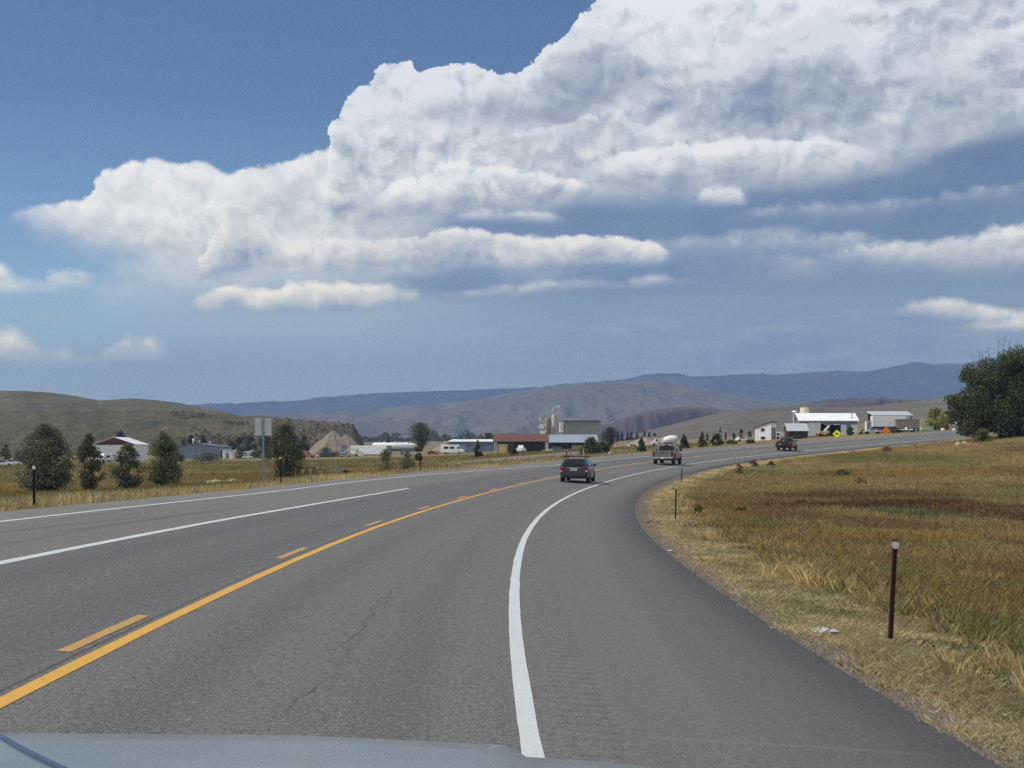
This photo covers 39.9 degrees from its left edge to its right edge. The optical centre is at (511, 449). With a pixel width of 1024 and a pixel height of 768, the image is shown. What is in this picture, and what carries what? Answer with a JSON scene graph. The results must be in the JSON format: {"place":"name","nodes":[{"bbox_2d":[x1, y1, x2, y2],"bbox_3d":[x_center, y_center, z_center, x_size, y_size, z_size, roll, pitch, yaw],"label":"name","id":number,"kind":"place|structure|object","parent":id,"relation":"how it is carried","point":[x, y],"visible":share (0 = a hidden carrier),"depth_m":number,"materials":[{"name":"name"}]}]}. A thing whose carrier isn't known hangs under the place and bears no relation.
{"place":"outdoors","nodes":[
{"label":"outdoors","id":0,"kind":"place"},
{"bbox_2d":[0,391,242,416],"bbox_3d":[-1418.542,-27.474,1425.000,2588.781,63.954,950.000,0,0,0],"label":"sage hill","id":1,"kind":"structure","parent":0,"point":[22,400],"depth_m":1373.84,"materials":[{"name":"plant"}]},
{"bbox_2d":[0,410,363,455],"bbox_3d":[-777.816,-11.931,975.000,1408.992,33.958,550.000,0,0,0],"label":"foothill","id":2,"kind":"structure","parent":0,"point":[17,427],"depth_m":896.12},
{"bbox_2d":[167,410,354,452],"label":"hill brush","id":3,"kind":"object","parent":2,"relation":"on","point":[219,442],"visible":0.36,"depth_m":895.09,"materials":[{"name":"green plant"}]},
{"bbox_2d":[0,425,1023,767],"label":"road","id":4,"kind":"structure","parent":0,"point":[642,647],"depth_m":16.30,"materials":[{"name":"grey asphalt"}]},
{"bbox_2d":[57,615,147,651],"bbox_3d":[-4.184,1.879,14.590,0.136,0.025,3.003,0,0,-1],"label":"dash","id":5,"kind":"object","parent":4,"relation":"on","point":[87,640],"visible":1,"depth_m":14.35,"materials":[{"name":"yellow paint"}]},
{"bbox_2d":[0,488,409,564],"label":"turn lane line","id":6,"kind":"object","parent":4,"relation":"on","point":[72,548],"visible":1,"depth_m":28.95,"materials":[{"name":"white paint"}]},
{"bbox_2d":[276,547,306,557],"bbox_3d":[-4.159,1.951,26.788,0.136,0.027,3.002,0,0,1],"label":"dash","id":7,"kind":"object","parent":4,"relation":"on","point":[292,552],"visible":1,"depth_m":26.76,"materials":[{"name":"yellow paint"}]},
{"bbox_2d":[0,733,651,767],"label":"car","id":8,"kind":"object","parent":4,"relation":"on","point":[46,750],"visible":1,"depth_m":2.40,"materials":[{"name":"blue paint"}]},
{"bbox_2d":[0,432,951,521],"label":"edge line","id":9,"kind":"object","parent":4,"relation":"on","point":[266,492],"visible":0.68,"depth_m":47.90,"materials":[{"name":"white paint"}]},
{"bbox_2d":[0,434,956,707],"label":"line","id":10,"kind":"object","parent":4,"relation":"on","point":[52,676],"visible":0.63,"depth_m":14.99,"materials":[{"name":"yellow paint"}]},
{"bbox_2d":[560,443,595,481],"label":"station wagon","id":11,"kind":"object","parent":4,"relation":"on","point":[576,468],"visible":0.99,"depth_m":93.78,"materials":[{"name":"grey paint"}]},
{"bbox_2d":[652,444,681,463],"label":"pickup truck","id":12,"kind":"object","parent":4,"relation":"on","point":[663,452],"visible":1,"depth_m":148.30,"materials":[{"name":"silver metal"}]},
{"bbox_2d":[509,436,964,757],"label":"edge line","id":13,"kind":"object","parent":4,"relation":"on","point":[530,743],"visible":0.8,"depth_m":14.02,"materials":[{"name":"white paint"}]},
{"bbox_2d":[776,437,796,449],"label":"pickup truck","id":14,"kind":"object","parent":4,"relation":"on","point":[792,442],"visible":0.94,"depth_m":222.65,"materials":[{"name":"paint"}]},
{"bbox_2d":[0,413,1023,767],"bbox_3d":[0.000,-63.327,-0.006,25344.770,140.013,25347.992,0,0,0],"label":"ground","id":15,"kind":"structure","parent":0,"point":[432,445],"depth_m":219.41,"materials":[{"name":"plant"}]},
{"bbox_2d":[0,460,12,465],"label":"parked car","id":16,"kind":"object","parent":15,"relation":"on","point":[3,462],"visible":1,"depth_m":351.48,"materials":[{"name":"white paint"}]},
{"bbox_2d":[0,444,14,460],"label":"bush","id":17,"kind":"object","parent":15,"relation":"on","point":[4,454],"visible":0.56,"depth_m":399.89,"materials":[{"name":"green plant"}]},
{"bbox_2d":[32,465,35,505],"bbox_3d":[-12.566,1.153,37.083,0.102,1.513,0.054,0,0,0],"label":"reflector post","id":18,"kind":"object","parent":15,"relation":"on","point":[34,483],"visible":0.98,"depth_m":37.10,"materials":[{"name":"metal"}]},
{"bbox_2d":[11,422,81,491],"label":"willow","id":19,"kind":"object","parent":15,"relation":"on","point":[45,444],"visible":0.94,"depth_m":104.48,"materials":[{"name":"green plant"}]},
{"bbox_2d":[74,432,107,489],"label":"willow","id":20,"kind":"object","parent":15,"relation":"on","point":[86,449],"visible":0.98,"depth_m":107.69,"materials":[{"name":"green plant"}]},
{"bbox_2d":[98,454,113,461],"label":"camper trailer","id":21,"kind":"object","parent":15,"relation":"on","point":[109,457],"visible":0.81,"depth_m":451.17,"materials":[{"name":"white paint"}]},
{"bbox_2d":[94,437,149,460],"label":"barn","id":22,"kind":"structure","parent":15,"relation":"on","point":[112,445],"depth_m":480.00,"materials":[{"name":"white metal"}]},
{"bbox_2d":[108,442,145,488],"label":"willow","id":23,"kind":"object","parent":15,"relation":"on","point":[126,463],"visible":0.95,"depth_m":107.73,"materials":[{"name":"green plant"}]},
{"bbox_2d":[139,430,186,485],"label":"willow","id":24,"kind":"object","parent":15,"relation":"on","point":[164,446],"visible":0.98,"depth_m":115.61,"materials":[{"name":"green plant"}]},
{"bbox_2d":[173,439,231,458],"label":"barn","id":25,"kind":"structure","parent":15,"relation":"on","point":[188,451],"depth_m":530.00,"materials":[{"name":"grey metal"}]},
{"bbox_2d":[191,452,224,461],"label":"bush","id":26,"kind":"object","parent":15,"relation":"on","point":[207,456],"visible":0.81,"depth_m":429.17,"materials":[{"name":"green plant"}]},
{"bbox_2d":[222,449,235,458],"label":"shed","id":27,"kind":"structure","parent":15,"relation":"on","point":[228,454],"depth_m":528.00,"materials":[{"name":"white paint"}]},
{"bbox_2d":[233,437,243,448],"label":"tree","id":28,"kind":"object","parent":15,"relation":"on","point":[238,440],"visible":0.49,"depth_m":689.11,"materials":[{"name":"green plant"}]},
{"bbox_2d":[235,447,244,457],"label":"bush","id":29,"kind":"object","parent":15,"relation":"on","point":[241,453],"visible":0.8,"depth_m":539.19,"materials":[{"name":"green plant"}]},
{"bbox_2d":[243,436,257,450],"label":"tree","id":30,"kind":"object","parent":15,"relation":"on","point":[247,442],"visible":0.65,"depth_m":688.90,"materials":[{"name":"green plant"}]},
{"bbox_2d":[247,447,261,457],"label":"bush","id":31,"kind":"object","parent":15,"relation":"on","point":[254,454],"visible":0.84,"depth_m":543.82,"materials":[{"name":"green plant"}]},
{"bbox_2d":[255,418,271,484],"bbox_3d":[-11.285,0.323,64.064,0.750,3.544,0.077,-1,0,-4],"label":"road sign","id":32,"kind":"object","parent":15,"relation":"on","point":[262,427],"visible":0.91,"depth_m":64.08,"materials":[{"name":"metal"}]},
{"bbox_2d":[257,436,271,452],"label":"tree","id":33,"kind":"object","parent":15,"relation":"on","point":[266,444],"visible":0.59,"depth_m":689.00,"materials":[{"name":"green plant"}]},
{"bbox_2d":[261,423,307,477],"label":"willow","id":34,"kind":"object","parent":15,"relation":"on","point":[282,443],"visible":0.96,"depth_m":121.55,"materials":[{"name":"green plant"}]},
{"bbox_2d":[298,434,311,451],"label":"tree","id":35,"kind":"object","parent":15,"relation":"on","point":[303,441],"visible":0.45,"depth_m":688.78,"materials":[{"name":"green plant"}]},
{"bbox_2d":[295,467,315,476],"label":"pipe rack","id":36,"kind":"object","parent":15,"relation":"on","point":[307,474],"visible":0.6,"depth_m":131.71,"materials":[{"name":"metal"}]},
{"bbox_2d":[319,453,334,456],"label":"pipe stack","id":37,"kind":"object","parent":15,"relation":"on","point":[326,455],"visible":0.91,"depth_m":588.10,"materials":[{"name":"metal"}]},
{"bbox_2d":[315,447,340,455],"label":"bush","id":38,"kind":"object","parent":15,"relation":"on","point":[325,450],"visible":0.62,"depth_m":599.66,"materials":[{"name":"green plant"}]},
{"bbox_2d":[308,431,360,454],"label":"gravel pile","id":39,"kind":"object","parent":15,"relation":"on","point":[334,440],"visible":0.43,"depth_m":655.12,"materials":[{"name":"gravel"}]},
{"bbox_2d":[341,445,346,453],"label":"steel cabin","id":40,"kind":"object","parent":15,"relation":"on","point":[343,448],"visible":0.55,"depth_m":612.00,"materials":[{"name":"grey metal"}]},
{"bbox_2d":[0,442,732,496],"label":"field grass","id":41,"kind":"structure","parent":15,"relation":"on","point":[193,480],"depth_m":200.48,"materials":[{"name":"plant"}]},
{"bbox_2d":[351,446,391,454],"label":"semi trailer","id":42,"kind":"object","parent":15,"relation":"on","point":[371,450],"visible":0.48,"depth_m":605.78,"materials":[{"name":"white metal"}]},
{"bbox_2d":[374,448,397,471],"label":"shrub","id":43,"kind":"object","parent":15,"relation":"on","point":[386,457],"visible":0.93,"depth_m":164.70,"materials":[{"name":"green plant"}]},
{"bbox_2d":[0,442,773,511],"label":"roadside grass","id":44,"kind":"structure","parent":15,"relation":"on","point":[10,503],"depth_m":55.11,"materials":[{"name":"plant"}]},
{"bbox_2d":[372,442,416,450],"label":"tank trailer","id":45,"kind":"object","parent":15,"relation":"on","point":[394,445],"visible":0.42,"depth_m":642.64,"materials":[{"name":"white paint"}]},
{"bbox_2d":[396,451,417,469],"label":"shrub","id":46,"kind":"object","parent":15,"relation":"on","point":[406,461],"visible":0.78,"depth_m":169.85,"materials":[{"name":"green plant"}]},
{"bbox_2d":[400,448,413,454],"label":"container","id":47,"kind":"object","parent":15,"relation":"on","point":[402,450],"visible":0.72,"depth_m":590.00,"materials":[{"name":"blue metal"}]},
{"bbox_2d":[403,422,432,452],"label":"cottonwood","id":48,"kind":"object","parent":15,"relation":"on","point":[420,430],"visible":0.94,"depth_m":557.63,"materials":[{"name":"green plant"}]},
{"bbox_2d":[413,443,423,465],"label":"sapling","id":49,"kind":"object","parent":15,"relation":"on","point":[419,446],"visible":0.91,"depth_m":204.83,"materials":[{"name":"green plant"}]},
{"bbox_2d":[432,441,447,450],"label":"sand pile","id":50,"kind":"object","parent":15,"relation":"on","point":[438,448],"visible":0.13,"depth_m":637.86,"materials":[{"name":"sand"}]},
{"bbox_2d":[441,445,464,453],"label":"motorhome","id":51,"kind":"object","parent":15,"relation":"on","point":[446,449],"visible":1,"depth_m":510.88,"materials":[{"name":"white paint"}]},
{"bbox_2d":[447,439,496,452],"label":"workshop","id":52,"kind":"structure","parent":15,"relation":"on","point":[468,445],"depth_m":540.08,"materials":[{"name":"white metal"}]},
{"bbox_2d":[473,440,483,457],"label":"spruce","id":53,"kind":"object","parent":15,"relation":"on","point":[476,449],"visible":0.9,"depth_m":279.76,"materials":[{"name":"green plant"}]},
{"bbox_2d":[481,433,492,438],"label":"tree","id":54,"kind":"object","parent":15,"relation":"on","point":[489,435],"visible":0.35,"depth_m":618.94,"materials":[{"name":"green plant"}]},
{"bbox_2d":[359,429,618,441],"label":"distant woods","id":55,"kind":"object","parent":15,"relation":"on","point":[434,437],"visible":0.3,"depth_m":1556.87,"materials":[{"name":"green plant"}]},
{"bbox_2d":[498,444,507,452],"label":"crate","id":56,"kind":"object","parent":15,"relation":"on","point":[503,448],"visible":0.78,"depth_m":425.00,"materials":[{"name":"beige wood"}]},
{"bbox_2d":[510,443,518,455],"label":"spruce","id":57,"kind":"object","parent":15,"relation":"on","point":[513,450],"visible":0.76,"depth_m":261.73,"materials":[{"name":"green plant"}]},
{"bbox_2d":[493,434,548,452],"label":"shed","id":58,"kind":"structure","parent":15,"relation":"on","point":[532,442],"depth_m":450.00,"materials":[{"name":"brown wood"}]},
{"bbox_2d":[499,442,542,443],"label":"clerestory window","id":59,"kind":"structure","parent":58,"relation":"in","point":[499,442],"depth_m":449.93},
{"bbox_2d":[516,445,525,451],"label":"pickup truck","id":60,"kind":"object","parent":15,"relation":"on","point":[521,448],"visible":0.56,"depth_m":419.60,"materials":[{"name":"white paint"}]},
{"bbox_2d":[539,414,545,433],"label":"conveyor tower","id":61,"kind":"structure","parent":15,"relation":"on","point":[542,426],"depth_m":596.60,"materials":[{"name":"metal"}]},
{"bbox_2d":[545,418,551,443],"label":"silo","id":62,"kind":"object","parent":15,"relation":"on","point":[548,427],"visible":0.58,"depth_m":602.52,"materials":[{"name":"beige metal"}]},
{"bbox_2d":[551,406,559,434],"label":"silo","id":63,"kind":"object","parent":15,"relation":"on","point":[554,424],"visible":0.79,"depth_m":598.90,"materials":[{"name":"metal"}]},
{"bbox_2d":[548,435,597,449],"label":"shed","id":64,"kind":"structure","parent":15,"relation":"on","point":[560,440],"depth_m":482.50,"materials":[{"name":"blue metal"}]},
{"bbox_2d":[558,421,600,442],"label":"plant building","id":65,"kind":"structure","parent":15,"relation":"on","point":[579,427],"depth_m":612.00,"materials":[{"name":"grey metal"}]},
{"bbox_2d":[579,436,602,454],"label":"shrub","id":66,"kind":"object","parent":15,"relation":"on","point":[591,446],"visible":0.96,"depth_m":195.38,"materials":[{"name":"green plant"}]},
{"bbox_2d":[600,440,610,452],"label":"shrub","id":67,"kind":"object","parent":15,"relation":"on","point":[606,448],"visible":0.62,"depth_m":199.75,"materials":[{"name":"green plant"}]},
{"bbox_2d":[601,426,618,447],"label":"tree","id":68,"kind":"object","parent":15,"relation":"on","point":[609,434],"visible":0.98,"depth_m":559.17,"materials":[{"name":"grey plant"}]},
{"bbox_2d":[636,436,646,451],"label":"spruce","id":69,"kind":"object","parent":15,"relation":"on","point":[641,444],"visible":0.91,"depth_m":191.77,"materials":[{"name":"green plant"}]},
{"bbox_2d":[624,436,679,446],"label":"dirt bank","id":70,"kind":"structure","parent":15,"relation":"on","point":[647,441],"depth_m":557.30,"materials":[{"name":"soil"}]},
{"bbox_2d":[651,435,677,445],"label":"mixer truck","id":71,"kind":"object","parent":15,"relation":"on","point":[671,439],"visible":0.84,"depth_m":484.97,"materials":[{"name":"white paint"}]},
{"bbox_2d":[675,486,676,517],"bbox_3d":[6.382,2.236,54.988,0.102,1.644,0.054,1,0,0],"label":"reflector post","id":72,"kind":"object","parent":15,"relation":"on","point":[675,499],"visible":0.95,"depth_m":55.01,"materials":[{"name":"green paint"}]},
{"bbox_2d":[678,434,690,448],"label":"spruce","id":73,"kind":"object","parent":15,"relation":"on","point":[684,442],"visible":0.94,"depth_m":215.78,"materials":[{"name":"green plant"}]},
{"bbox_2d":[693,504,703,514],"bbox_3d":[7.769,2.563,58.516,0.464,0.665,0.475,0,0,30],"label":"sagebrush","id":74,"kind":"object","parent":15,"relation":"on","point":[697,508],"visible":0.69,"depth_m":58.41,"materials":[{"name":"green plant"}]},
{"bbox_2d":[697,431,707,447],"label":"spruce","id":75,"kind":"object","parent":15,"relation":"on","point":[702,440],"visible":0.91,"depth_m":225.84,"materials":[{"name":"green plant"}]},
{"bbox_2d":[710,433,723,445],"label":"spruce","id":76,"kind":"object","parent":15,"relation":"on","point":[717,437],"visible":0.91,"depth_m":235.56,"materials":[{"name":"green plant"}]},
{"bbox_2d":[734,505,749,514],"bbox_3d":[9.598,2.603,58.876,0.618,0.576,0.616,0,0,0],"label":"sagebrush","id":77,"kind":"object","parent":15,"relation":"on","point":[740,508],"visible":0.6,"depth_m":58.80,"materials":[{"name":"green plant"}]},
{"bbox_2d":[754,421,776,440],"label":"house","id":78,"kind":"structure","parent":15,"relation":"on","point":[766,431],"depth_m":399.97,"materials":[{"name":"white metal"}]},
{"bbox_2d":[783,423,808,437],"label":"shed","id":79,"kind":"structure","parent":15,"relation":"on","point":[790,429],"depth_m":385.42,"materials":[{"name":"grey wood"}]},
{"bbox_2d":[792,431,801,438],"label":"shrub","id":80,"kind":"object","parent":15,"relation":"on","point":[797,435],"visible":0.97,"depth_m":371.43,"materials":[{"name":"green plant"}]},
{"bbox_2d":[800,401,808,412],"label":"silo","id":81,"kind":"object","parent":15,"relation":"on","point":[804,409],"visible":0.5,"depth_m":411.05,"materials":[{"name":"beige metal"}]},
{"bbox_2d":[816,425,829,436],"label":"conveyor","id":82,"kind":"object","parent":15,"relation":"on","point":[824,432],"visible":0.98,"depth_m":398.00,"materials":[{"name":"beige metal"}]},
{"bbox_2d":[811,627,838,632],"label":"plastic litter","id":83,"kind":"object","parent":15,"relation":"on","point":[832,630],"visible":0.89,"depth_m":18.91,"materials":[{"name":"plastic"}]},
{"bbox_2d":[792,412,858,436],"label":"hall","id":84,"kind":"structure","parent":15,"relation":"on","point":[839,422],"depth_m":405.20,"materials":[{"name":"white metal"}]},
{"bbox_2d":[638,457,1023,764],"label":"verge grass","id":85,"kind":"structure","parent":15,"relation":"on","point":[904,666],"depth_m":18.58,"materials":[{"name":"beige plant"}]},
{"bbox_2d":[659,434,1023,697],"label":"meadow grass","id":86,"kind":"structure","parent":15,"relation":"on","point":[995,628],"depth_m":48.91,"materials":[{"name":"brown plant"}]},
{"bbox_2d":[831,469,854,475],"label":"sagebrush","id":87,"kind":"object","parent":15,"relation":"on","point":[840,472],"visible":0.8,"depth_m":122.77,"materials":[{"name":"green plant"}]},
{"bbox_2d":[667,468,1023,693],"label":"meadow weeds","id":88,"kind":"object","parent":15,"relation":"on","point":[952,645],"visible":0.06,"depth_m":18.52,"materials":[{"name":"beige plant"}]},
{"bbox_2d":[846,426,854,435],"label":"shrub","id":89,"kind":"object","parent":15,"relation":"on","point":[850,428],"visible":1,"depth_m":391.77,"materials":[{"name":"green plant"}]},
{"bbox_2d":[680,469,1023,622],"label":"seed heads","id":90,"kind":"object","parent":15,"relation":"on","point":[875,552],"visible":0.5,"depth_m":38.81,"materials":[{"name":"plant"}]},
{"bbox_2d":[853,477,867,484],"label":"sagebrush","id":91,"kind":"object","parent":15,"relation":"on","point":[861,480],"visible":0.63,"depth_m":99.24,"materials":[{"name":"beige plant"}]},
{"bbox_2d":[865,421,871,429],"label":"storage box","id":92,"kind":"object","parent":15,"relation":"on","point":[868,424],"visible":0.68,"depth_m":436.00,"materials":[{"name":"white paint"}]},
{"bbox_2d":[863,428,881,433],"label":"pickup truck","id":93,"kind":"object","parent":15,"relation":"on","point":[869,430],"visible":0.98,"depth_m":397.03,"materials":[{"name":"grey metal"}]},
{"bbox_2d":[870,416,905,427],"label":"building","id":94,"kind":"structure","parent":15,"relation":"on","point":[882,421],"depth_m":440.00,"materials":[{"name":"white metal"}]},
{"bbox_2d":[866,411,913,429],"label":"shed","id":95,"kind":"structure","parent":15,"relation":"on","point":[888,413],"depth_m":448.38,"materials":[{"name":"grey metal"}]},
{"bbox_2d":[887,539,899,638],"bbox_3d":[4.961,2.016,18.407,0.102,1.693,0.054,3,0,0],"label":"reflector post","id":96,"kind":"object","parent":15,"relation":"on","point":[895,545],"visible":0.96,"depth_m":18.42,"materials":[{"name":"red paint"}]},
{"bbox_2d":[888,426,899,432],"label":"parked car","id":97,"kind":"object","parent":15,"relation":"on","point":[893,429],"visible":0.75,"depth_m":395.30,"materials":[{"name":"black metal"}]},
{"bbox_2d":[894,419,919,431],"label":"container","id":98,"kind":"object","parent":15,"relation":"on","point":[904,423],"visible":0.73,"depth_m":418.00,"materials":[{"name":"beige metal"}]},
{"bbox_2d":[920,426,932,430],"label":"dumpster","id":99,"kind":"object","parent":15,"relation":"on","point":[925,428],"visible":0.92,"depth_m":424.00,"materials":[{"name":"green paint"}]},
{"bbox_2d":[923,407,950,429],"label":"tree","id":100,"kind":"object","parent":15,"relation":"on","point":[942,420],"visible":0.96,"depth_m":439.42,"materials":[{"name":"green plant"}]},
{"bbox_2d":[971,428,992,442],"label":"bush","id":101,"kind":"object","parent":15,"relation":"on","point":[982,435],"visible":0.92,"depth_m":204.78,"materials":[{"name":"green plant"}]},
{"bbox_2d":[943,335,1023,437],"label":"cottonwood","id":102,"kind":"object","parent":15,"relation":"on","point":[990,409],"visible":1,"depth_m":213.87,"materials":[{"name":"green plant"}]},
{"bbox_2d":[0,0,1023,404],"label":"sky","id":103,"kind":"structure","parent":0,"point":[202,201],"materials":[{"name":"blue"}]},
{"bbox_2d":[239,380,800,437],"bbox_3d":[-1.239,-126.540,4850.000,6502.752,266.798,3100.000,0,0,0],"label":"mountain slope","id":104,"kind":"structure","parent":0,"point":[520,412],"depth_m":4724.11,"materials":[{"name":"stone"}]},
{"bbox_2d":[192,355,1015,414],"bbox_3d":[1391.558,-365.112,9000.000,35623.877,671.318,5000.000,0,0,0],"label":"mountain ridge","id":105,"kind":"structure","parent":0,"point":[918,381],"depth_m":9100.03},
{"bbox_2d":[601,398,922,436],"bbox_3d":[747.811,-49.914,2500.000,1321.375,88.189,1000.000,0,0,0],"label":"rocky bluff","id":106,"kind":"structure","parent":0,"point":[648,421],"depth_m":2360.25,"materials":[{"name":"stone"}]},
{"bbox_2d":[615,388,1010,440],"bbox_3d":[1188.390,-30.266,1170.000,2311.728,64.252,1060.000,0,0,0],"label":"tan hill","id":107,"kind":"structure","parent":0,"point":[730,423],"depth_m":1096.84,"materials":[{"name":"soil"}]},
{"bbox_2d":[635,474,1023,767],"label":"gravel","id":108,"kind":"structure","parent":0,"point":[890,695],"depth_m":17.19,"materials":[{"name":"gravel"}]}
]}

